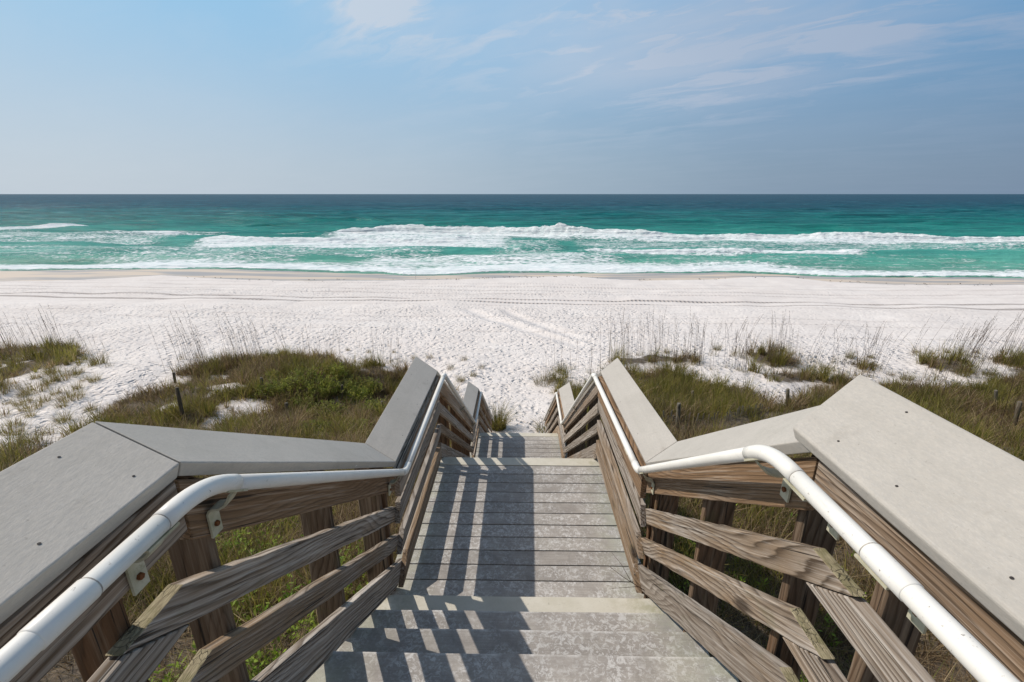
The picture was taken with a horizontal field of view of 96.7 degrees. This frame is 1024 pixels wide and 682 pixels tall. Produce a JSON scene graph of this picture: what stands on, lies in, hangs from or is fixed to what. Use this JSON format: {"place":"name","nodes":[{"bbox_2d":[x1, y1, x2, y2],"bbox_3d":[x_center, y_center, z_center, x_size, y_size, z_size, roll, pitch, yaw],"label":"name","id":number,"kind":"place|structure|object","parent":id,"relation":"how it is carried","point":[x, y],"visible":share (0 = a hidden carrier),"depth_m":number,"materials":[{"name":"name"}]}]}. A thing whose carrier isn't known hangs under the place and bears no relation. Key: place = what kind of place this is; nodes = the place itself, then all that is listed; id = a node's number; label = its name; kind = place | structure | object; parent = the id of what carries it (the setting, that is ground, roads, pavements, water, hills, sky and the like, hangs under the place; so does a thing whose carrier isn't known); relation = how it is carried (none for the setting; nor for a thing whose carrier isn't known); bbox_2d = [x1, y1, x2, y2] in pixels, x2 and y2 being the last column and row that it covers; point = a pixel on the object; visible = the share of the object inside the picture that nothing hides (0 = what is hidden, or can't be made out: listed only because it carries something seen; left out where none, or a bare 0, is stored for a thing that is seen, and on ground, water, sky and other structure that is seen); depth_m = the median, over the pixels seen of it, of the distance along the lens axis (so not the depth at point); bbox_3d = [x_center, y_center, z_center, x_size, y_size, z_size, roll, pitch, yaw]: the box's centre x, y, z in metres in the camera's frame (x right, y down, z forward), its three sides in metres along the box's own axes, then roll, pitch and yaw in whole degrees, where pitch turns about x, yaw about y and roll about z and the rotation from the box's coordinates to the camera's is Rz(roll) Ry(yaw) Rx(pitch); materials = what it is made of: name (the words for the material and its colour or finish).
{"place":"outdoors","nodes":[
{"label":"outdoors","id":0,"kind":"place"},
{"bbox_2d":[0,269,1023,681],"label":"beach sand","id":1,"kind":"structure","parent":0,"point":[502,327],"depth_m":29.48,"materials":[{"name":"white sand"}]},
{"bbox_2d":[0,375,14,395],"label":"grass tuft","id":2,"kind":"object","parent":1,"relation":"on","point":[3,388],"visible":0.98,"depth_m":17.58,"materials":[{"name":"green plant"}]},
{"bbox_2d":[0,402,16,417],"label":"grass tuft","id":3,"kind":"object","parent":1,"relation":"on","point":[3,412],"visible":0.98,"depth_m":15.89,"materials":[{"name":"green plant"}]},
{"bbox_2d":[0,416,31,435],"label":"grass tuft","id":4,"kind":"object","parent":1,"relation":"on","point":[3,430],"visible":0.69,"depth_m":14.19,"materials":[{"name":"green plant"}]},
{"bbox_2d":[1,411,32,426],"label":"grass tuft","id":5,"kind":"object","parent":1,"relation":"on","point":[14,420],"visible":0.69,"depth_m":14.86,"materials":[{"name":"green plant"}]},
{"bbox_2d":[6,391,34,406],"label":"grass tuft","id":6,"kind":"object","parent":1,"relation":"on","point":[24,400],"visible":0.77,"depth_m":16.88,"materials":[{"name":"green plant"}]},
{"bbox_2d":[12,389,28,397],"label":"grass tuft","id":7,"kind":"object","parent":1,"relation":"on","point":[16,393],"visible":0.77,"depth_m":17.48,"materials":[{"name":"green plant"}]},
{"bbox_2d":[0,424,41,451],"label":"grass tuft","id":8,"kind":"object","parent":1,"relation":"on","point":[16,440],"visible":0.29,"depth_m":12.40,"materials":[{"name":"green plant"}]},
{"bbox_2d":[8,394,45,411],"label":"grass tuft","id":9,"kind":"object","parent":1,"relation":"on","point":[29,407],"visible":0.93,"depth_m":16.33,"materials":[{"name":"green plant"}]},
{"bbox_2d":[5,374,52,395],"bbox_3d":[-18.760,1.700,17.841,1.911,0.664,1.850,9,20,26],"label":"grass tuft","id":10,"kind":"object","parent":1,"relation":"on","point":[41,385],"visible":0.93,"depth_m":17.88,"materials":[{"name":"green plant"}]},
{"bbox_2d":[17,406,41,417],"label":"grass tuft","id":11,"kind":"object","parent":1,"relation":"on","point":[27,413],"visible":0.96,"depth_m":15.59,"materials":[{"name":"green plant"}]},
{"bbox_2d":[8,416,52,445],"bbox_3d":[-13.561,2.581,12.724,1.747,0.630,1.592,-2,18,-6],"label":"grass tuft","id":12,"kind":"object","parent":1,"relation":"on","point":[39,435],"visible":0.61,"depth_m":12.83,"materials":[{"name":"green plant"}]},
{"bbox_2d":[19,369,41,379],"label":"grass tuft","id":13,"kind":"object","parent":1,"relation":"on","point":[33,375],"visible":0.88,"depth_m":19.05,"materials":[{"name":"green plant"}]},
{"bbox_2d":[26,389,57,402],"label":"grass tuft","id":14,"kind":"object","parent":1,"relation":"on","point":[45,400],"visible":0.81,"depth_m":16.92,"materials":[{"name":"green plant"}]},
{"bbox_2d":[28,424,58,434],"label":"grass tuft","id":15,"kind":"object","parent":1,"relation":"on","point":[45,431],"visible":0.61,"depth_m":14.32,"materials":[{"name":"green plant"}]},
{"bbox_2d":[0,333,91,389],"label":"beach grass","id":16,"kind":"structure","parent":1,"relation":"on","point":[38,354],"depth_m":21.91,"materials":[{"name":"green plant"}]},
{"bbox_2d":[35,372,59,384],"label":"grass tuft","id":17,"kind":"object","parent":1,"relation":"on","point":[53,380],"visible":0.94,"depth_m":18.48,"materials":[{"name":"green plant"}]},
{"bbox_2d":[33,357,72,377],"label":"grass tuft","id":18,"kind":"object","parent":1,"relation":"on","point":[49,369],"visible":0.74,"depth_m":19.68,"materials":[{"name":"green plant"}]},
{"bbox_2d":[45,385,63,395],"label":"grass tuft","id":19,"kind":"object","parent":1,"relation":"on","point":[53,392],"visible":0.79,"depth_m":17.53,"materials":[{"name":"green plant"}]},
{"bbox_2d":[38,407,77,423],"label":"grass tuft","id":20,"kind":"object","parent":1,"relation":"on","point":[63,419],"visible":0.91,"depth_m":15.51,"materials":[{"name":"green plant"}]},
{"bbox_2d":[46,398,72,408],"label":"grass tuft","id":21,"kind":"object","parent":1,"relation":"on","point":[59,406],"visible":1,"depth_m":16.43,"materials":[{"name":"green plant"}]},
{"bbox_2d":[38,363,87,381],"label":"grass tuft","id":22,"kind":"object","parent":1,"relation":"on","point":[68,375],"visible":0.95,"depth_m":18.93,"materials":[{"name":"green plant"}]},
{"bbox_2d":[40,383,91,402],"bbox_3d":[-16.601,1.909,16.998,1.765,0.638,1.824,7,19,21],"label":"grass tuft","id":23,"kind":"object","parent":1,"relation":"on","point":[68,394],"visible":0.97,"depth_m":17.05,"materials":[{"name":"green plant"}]},
{"bbox_2d":[62,378,81,389],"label":"grass tuft","id":24,"kind":"object","parent":1,"relation":"on","point":[75,385],"visible":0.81,"depth_m":17.85,"materials":[{"name":"green plant"}]},
{"bbox_2d":[80,400,97,411],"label":"grass tuft","id":25,"kind":"object","parent":1,"relation":"on","point":[88,408],"visible":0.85,"depth_m":16.45,"materials":[{"name":"green plant"}]},
{"bbox_2d":[79,334,100,366],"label":"sea oats","id":26,"kind":"object","parent":1,"relation":"on","point":[89,357],"visible":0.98,"depth_m":20.35,"materials":[{"name":"beige plant"}]},
{"bbox_2d":[78,370,106,382],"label":"grass tuft","id":27,"kind":"object","parent":1,"relation":"on","point":[92,379],"visible":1,"depth_m":18.55,"materials":[{"name":"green plant"}]},
{"bbox_2d":[76,348,112,365],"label":"grass tuft","id":28,"kind":"object","parent":1,"relation":"on","point":[93,359],"visible":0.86,"depth_m":20.86,"materials":[{"name":"green plant"}]},
{"bbox_2d":[149,327,189,372],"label":"sea oats","id":29,"kind":"object","parent":1,"relation":"on","point":[166,351],"visible":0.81,"depth_m":19.68,"materials":[{"name":"beige plant"}]},
{"bbox_2d":[170,311,185,359],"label":"sea oats","id":30,"kind":"object","parent":1,"relation":"on","point":[177,344],"visible":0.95,"depth_m":22.09,"materials":[{"name":"beige plant"}]},
{"bbox_2d":[175,387,184,419],"bbox_3d":[-10.669,2.207,14.689,0.144,1.554,0.116,0,18,1],"label":"fence post","id":31,"kind":"object","parent":1,"relation":"on","point":[179,400],"visible":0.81,"depth_m":14.57,"materials":[{"name":"grey wood"}]},
{"bbox_2d":[183,308,202,357],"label":"sea oats","id":32,"kind":"object","parent":1,"relation":"on","point":[194,338],"visible":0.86,"depth_m":22.32,"materials":[{"name":"beige plant"}]},
{"bbox_2d":[212,306,230,356],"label":"sea oats","id":33,"kind":"object","parent":1,"relation":"on","point":[222,333],"visible":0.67,"depth_m":21.83,"materials":[{"name":"beige plant"}]},
{"bbox_2d":[39,482,415,681],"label":"undergrowth","id":34,"kind":"object","parent":1,"relation":"on","point":[255,668],"visible":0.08,"depth_m":4.63,"materials":[{"name":"green plant"}]},
{"bbox_2d":[0,342,485,658],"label":"dune grass","id":35,"kind":"structure","parent":1,"relation":"on","point":[286,423],"depth_m":14.97,"materials":[{"name":"green plant"}]},
{"bbox_2d":[225,313,271,354],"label":"sea oats","id":36,"kind":"object","parent":1,"relation":"on","point":[246,338],"visible":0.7,"depth_m":21.13,"materials":[{"name":"beige plant"}]},
{"bbox_2d":[247,379,283,398],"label":"leafy shrub","id":37,"kind":"object","parent":1,"relation":"on","point":[260,389],"visible":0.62,"depth_m":16.90,"materials":[{"name":"green plant"}]},
{"bbox_2d":[254,374,299,397],"bbox_3d":[-8.826,1.708,17.167,1.476,0.732,1.339,-4,18,-12],"label":"leafy shrub","id":38,"kind":"object","parent":1,"relation":"on","point":[272,391],"visible":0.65,"depth_m":16.93,"materials":[{"name":"green plant"}]},
{"bbox_2d":[275,374,314,395],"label":"leafy shrub","id":39,"kind":"object","parent":1,"relation":"on","point":[291,382],"visible":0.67,"depth_m":17.22,"materials":[{"name":"green plant"}]},
{"bbox_2d":[274,390,321,413],"bbox_3d":[-7.636,2.171,16.710,1.789,0.690,1.583,11,21,30],"label":"leafy shrub","id":40,"kind":"object","parent":1,"relation":"on","point":[305,397],"visible":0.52,"depth_m":16.55,"materials":[{"name":"green plant"}]},
{"bbox_2d":[287,362,321,383],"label":"leafy shrub","id":41,"kind":"object","parent":1,"relation":"on","point":[302,372],"visible":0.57,"depth_m":18.06,"materials":[{"name":"green plant"}]},
{"bbox_2d":[296,371,339,398],"bbox_3d":[-7.464,1.702,17.513,1.624,0.937,1.473,9,20,26],"label":"leafy shrub","id":42,"kind":"object","parent":1,"relation":"on","point":[321,392],"visible":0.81,"depth_m":17.36,"materials":[{"name":"green plant"}]},
{"bbox_2d":[300,399,349,418],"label":"leafy shrub","id":43,"kind":"object","parent":1,"relation":"on","point":[330,404],"visible":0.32,"depth_m":16.07,"materials":[{"name":"green plant"}]},
{"bbox_2d":[322,361,348,379],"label":"leafy shrub","id":44,"kind":"object","parent":1,"relation":"on","point":[345,374],"visible":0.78,"depth_m":18.71,"materials":[{"name":"green plant"}]},
{"bbox_2d":[327,374,357,396],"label":"leafy shrub","id":45,"kind":"object","parent":1,"relation":"on","point":[348,385],"visible":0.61,"depth_m":17.96,"materials":[{"name":"green plant"}]},
{"bbox_2d":[338,382,372,404],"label":"leafy shrub","id":46,"kind":"object","parent":1,"relation":"on","point":[364,392],"visible":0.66,"depth_m":17.66,"materials":[{"name":"green plant"}]},
{"bbox_2d":[348,376,385,395],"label":"leafy shrub","id":47,"kind":"object","parent":1,"relation":"on","point":[369,385],"visible":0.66,"depth_m":18.52,"materials":[{"name":"green plant"}]},
{"bbox_2d":[358,395,387,414],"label":"leafy shrub","id":48,"kind":"object","parent":1,"relation":"on","point":[377,404],"visible":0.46,"depth_m":16.45,"materials":[{"name":"green plant"}]},
{"bbox_2d":[451,373,468,381],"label":"grass tuft","id":49,"kind":"object","parent":1,"relation":"on","point":[464,377],"visible":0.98,"depth_m":19.36,"materials":[{"name":"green plant"}]},
{"bbox_2d":[488,398,527,432],"bbox_3d":[-0.411,2.359,14.312,2.621,1.009,2.715,0,18,1],"label":"grass tuft","id":50,"kind":"object","parent":1,"relation":"on","point":[498,423],"visible":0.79,"depth_m":14.45,"materials":[{"name":"green plant"}]},
{"bbox_2d":[306,433,738,681],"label":"beach stairway","id":51,"kind":"object","parent":1,"relation":"on","point":[512,576],"visible":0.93,"depth_m":2.94,"materials":[{"name":"grey wood"}]},
{"bbox_2d":[0,357,491,681],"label":"railing","id":52,"kind":"object","parent":51,"relation":"attached to","point":[75,506],"visible":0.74,"depth_m":1.28,"materials":[{"name":"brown wood"}]},
{"bbox_2d":[0,373,493,681],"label":"handrail","id":53,"kind":"object","parent":52,"relation":"attached to","point":[46,627],"visible":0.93,"depth_m":0.94,"materials":[{"name":"white plastic"}]},
{"bbox_2d":[545,358,1023,681],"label":"railing","id":54,"kind":"object","parent":51,"relation":"attached to","point":[931,503],"visible":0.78,"depth_m":1.24,"materials":[{"name":"brown wood"}]},
{"bbox_2d":[609,553,644,590],"bbox_3d":[0.792,1.734,2.979,0.508,0.373,0.325,14,23,38],"label":"bare twig","id":55,"kind":"object","parent":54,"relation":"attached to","point":[627,579],"visible":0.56,"depth_m":2.98,"materials":[{"name":"brown plant"}]},
{"bbox_2d":[543,373,1019,681],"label":"handrail","id":56,"kind":"object","parent":54,"relation":"attached to","point":[976,659],"visible":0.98,"depth_m":0.92,"materials":[{"name":"white plastic"}]},
{"bbox_2d":[524,412,548,432],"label":"grass tuft","id":57,"kind":"object","parent":1,"relation":"on","point":[539,428],"visible":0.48,"depth_m":14.31,"materials":[{"name":"green plant"}]},
{"bbox_2d":[527,367,557,386],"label":"grass tuft","id":58,"kind":"object","parent":1,"relation":"on","point":[546,379],"visible":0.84,"depth_m":18.99,"materials":[{"name":"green plant"}]},
{"bbox_2d":[552,359,566,373],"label":"grass tuft","id":59,"kind":"object","parent":1,"relation":"on","point":[560,371],"visible":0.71,"depth_m":20.36,"materials":[{"name":"green plant"}]},
{"bbox_2d":[187,275,991,284],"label":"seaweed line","id":60,"kind":"object","parent":1,"relation":"on","point":[573,275],"visible":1,"depth_m":50.76,"materials":[{"name":"brown plant"}]},
{"bbox_2d":[675,402,680,426],"bbox_3d":[4.595,2.293,12.648,0.156,1.251,0.119,0,18,1],"label":"fence post","id":61,"kind":"object","parent":1,"relation":"on","point":[678,409],"visible":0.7,"depth_m":12.51,"materials":[{"name":"grey wood"}]},
{"bbox_2d":[689,323,701,365],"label":"sea oats","id":62,"kind":"object","parent":1,"relation":"on","point":[699,351],"visible":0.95,"depth_m":20.62,"materials":[{"name":"beige plant"}]},
{"bbox_2d":[687,322,704,365],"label":"sea oats","id":63,"kind":"object","parent":1,"relation":"on","point":[696,347],"visible":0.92,"depth_m":20.83,"materials":[{"name":"beige plant"}]},
{"bbox_2d":[662,403,768,424],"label":"dune grass","id":64,"kind":"structure","parent":1,"relation":"on","point":[738,414],"depth_m":14.15,"materials":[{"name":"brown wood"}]},
{"bbox_2d":[722,321,737,368],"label":"sea oats","id":65,"kind":"object","parent":1,"relation":"on","point":[727,350],"visible":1,"depth_m":20.41,"materials":[{"name":"beige plant"}]},
{"bbox_2d":[738,329,748,372],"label":"sea oats","id":66,"kind":"object","parent":1,"relation":"on","point":[744,360],"visible":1,"depth_m":19.91,"materials":[{"name":"beige plant"}]},
{"bbox_2d":[730,316,758,355],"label":"sea oats","id":67,"kind":"object","parent":1,"relation":"on","point":[741,345],"visible":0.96,"depth_m":22.48,"materials":[{"name":"beige plant"}]},
{"bbox_2d":[533,352,1023,681],"bbox_3d":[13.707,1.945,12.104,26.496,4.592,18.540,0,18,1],"label":"dune grass","id":68,"kind":"structure","parent":1,"relation":"on","point":[669,389],"depth_m":15.24,"materials":[{"name":"green plant"}]},
{"bbox_2d":[536,331,1023,392],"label":"beach grass","id":69,"kind":"structure","parent":1,"relation":"on","point":[824,375],"depth_m":21.27,"materials":[{"name":"green plant"}]},
{"bbox_2d":[785,388,789,407],"bbox_3d":[9.694,2.182,16.058,0.214,1.096,0.114,0,18,1],"label":"fence post","id":70,"kind":"object","parent":1,"relation":"on","point":[787,394],"visible":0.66,"depth_m":15.92,"materials":[{"name":"grey wood"}]},
{"bbox_2d":[807,321,842,363],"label":"sea oats","id":71,"kind":"object","parent":1,"relation":"on","point":[818,350],"visible":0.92,"depth_m":21.99,"materials":[{"name":"beige plant"}]},
{"bbox_2d":[831,327,846,370],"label":"sea oats","id":72,"kind":"object","parent":1,"relation":"on","point":[838,354],"visible":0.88,"depth_m":21.34,"materials":[{"name":"beige plant"}]},
{"bbox_2d":[842,348,860,358],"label":"grass tuft","id":73,"kind":"object","parent":1,"relation":"on","point":[849,355],"visible":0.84,"depth_m":22.61,"materials":[{"name":"green plant"}]},
{"bbox_2d":[849,337,866,377],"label":"sea oats","id":74,"kind":"object","parent":1,"relation":"on","point":[856,364],"visible":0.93,"depth_m":20.47,"materials":[{"name":"beige plant"}]},
{"bbox_2d":[850,321,886,375],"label":"sea oats","id":75,"kind":"object","parent":1,"relation":"on","point":[868,353],"visible":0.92,"depth_m":20.30,"materials":[{"name":"beige plant"}]},
{"bbox_2d":[870,330,910,372],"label":"sea oats","id":76,"kind":"object","parent":1,"relation":"on","point":[880,364],"visible":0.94,"depth_m":20.87,"materials":[{"name":"beige plant"}]},
{"bbox_2d":[894,366,925,380],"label":"grass tuft","id":77,"kind":"object","parent":1,"relation":"on","point":[906,375],"visible":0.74,"depth_m":19.88,"materials":[{"name":"green plant"}]},
{"bbox_2d":[911,314,951,354],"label":"sea oats","id":78,"kind":"object","parent":1,"relation":"on","point":[913,353],"visible":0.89,"depth_m":22.91,"materials":[{"name":"beige plant"}]},
{"bbox_2d":[924,324,966,379],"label":"sea oats","id":79,"kind":"object","parent":1,"relation":"on","point":[940,376],"visible":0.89,"depth_m":19.48,"materials":[{"name":"beige plant"}]},
{"bbox_2d":[923,331,975,380],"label":"sea oats","id":80,"kind":"object","parent":1,"relation":"on","point":[941,359],"visible":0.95,"depth_m":19.32,"materials":[{"name":"beige plant"}]},
{"bbox_2d":[951,321,985,373],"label":"sea oats","id":81,"kind":"object","parent":1,"relation":"on","point":[970,353],"visible":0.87,"depth_m":20.23,"materials":[{"name":"beige plant"}]},
{"bbox_2d":[953,367,983,376],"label":"grass tuft","id":82,"kind":"object","parent":1,"relation":"on","point":[969,373],"visible":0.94,"depth_m":20.06,"materials":[{"name":"green plant"}]},
{"bbox_2d":[950,330,995,375],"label":"sea oats","id":83,"kind":"object","parent":1,"relation":"on","point":[966,358],"visible":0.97,"depth_m":19.96,"materials":[{"name":"green plant"}]},
{"bbox_2d":[960,329,986,368],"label":"sea oats","id":84,"kind":"object","parent":1,"relation":"on","point":[977,351],"visible":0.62,"depth_m":20.68,"materials":[{"name":"beige plant"}]},
{"bbox_2d":[957,316,995,369],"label":"sea oats","id":85,"kind":"object","parent":1,"relation":"on","point":[981,343],"visible":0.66,"depth_m":20.37,"materials":[{"name":"beige plant"}]},
{"bbox_2d":[960,323,1012,373],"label":"sea oats","id":86,"kind":"object","parent":1,"relation":"on","point":[976,352],"visible":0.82,"depth_m":20.16,"materials":[{"name":"beige plant"}]},
{"bbox_2d":[968,330,1009,369],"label":"sea oats","id":87,"kind":"object","parent":1,"relation":"on","point":[981,352],"visible":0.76,"depth_m":20.53,"materials":[{"name":"beige plant"}]},
{"bbox_2d":[973,338,1009,378],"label":"sea oats","id":88,"kind":"object","parent":1,"relation":"on","point":[985,362],"visible":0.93,"depth_m":19.79,"materials":[{"name":"beige plant"}]},
{"bbox_2d":[976,365,1006,376],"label":"grass tuft","id":89,"kind":"object","parent":1,"relation":"on","point":[987,372],"visible":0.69,"depth_m":20.30,"materials":[{"name":"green plant"}]},
{"bbox_2d":[993,390,997,406],"bbox_3d":[17.303,2.232,16.321,0.308,1.042,0.104,0,18,1],"label":"fence post","id":90,"kind":"object","parent":1,"relation":"on","point":[995,393],"visible":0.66,"depth_m":16.20,"materials":[{"name":"grey wood"}]},
{"bbox_2d":[972,314,1020,359],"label":"sea oats","id":91,"kind":"object","parent":1,"relation":"on","point":[993,349],"visible":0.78,"depth_m":22.11,"materials":[{"name":"beige plant"}]},
{"bbox_2d":[984,324,1023,374],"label":"sea oats","id":92,"kind":"object","parent":1,"relation":"on","point":[1001,356],"visible":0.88,"depth_m":20.07,"materials":[{"name":"beige plant"}]},
{"bbox_2d":[986,310,1023,359],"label":"sea oats","id":93,"kind":"object","parent":1,"relation":"on","point":[1008,336],"visible":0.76,"depth_m":21.48,"materials":[{"name":"beige plant"}]},
{"bbox_2d":[999,348,1023,427],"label":"dry stalk","id":94,"kind":"object","parent":1,"relation":"on","point":[1010,390],"visible":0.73,"depth_m":13.45,"materials":[{"name":"brown plant"}]},
{"bbox_2d":[1006,338,1023,369],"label":"sea oats","id":95,"kind":"object","parent":1,"relation":"on","point":[1014,359],"visible":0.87,"depth_m":20.58,"materials":[{"name":"green plant"}]},
{"bbox_2d":[1011,401,1022,427],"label":"fence post","id":96,"kind":"object","parent":1,"relation":"on","point":[1018,410],"visible":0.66,"depth_m":14.49,"materials":[{"name":"grey wood"}]},
{"bbox_2d":[0,194,1023,278],"bbox_3d":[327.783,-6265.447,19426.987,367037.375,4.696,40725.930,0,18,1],"label":"sea","id":97,"kind":"structure","parent":0,"point":[904,235],"depth_m":108.25,"materials":[{"name":"liquid"}]},
{"bbox_2d":[0,0,1023,193],"label":"sky","id":98,"kind":"structure","parent":0,"point":[97,96],"materials":[{"name":"blue"}]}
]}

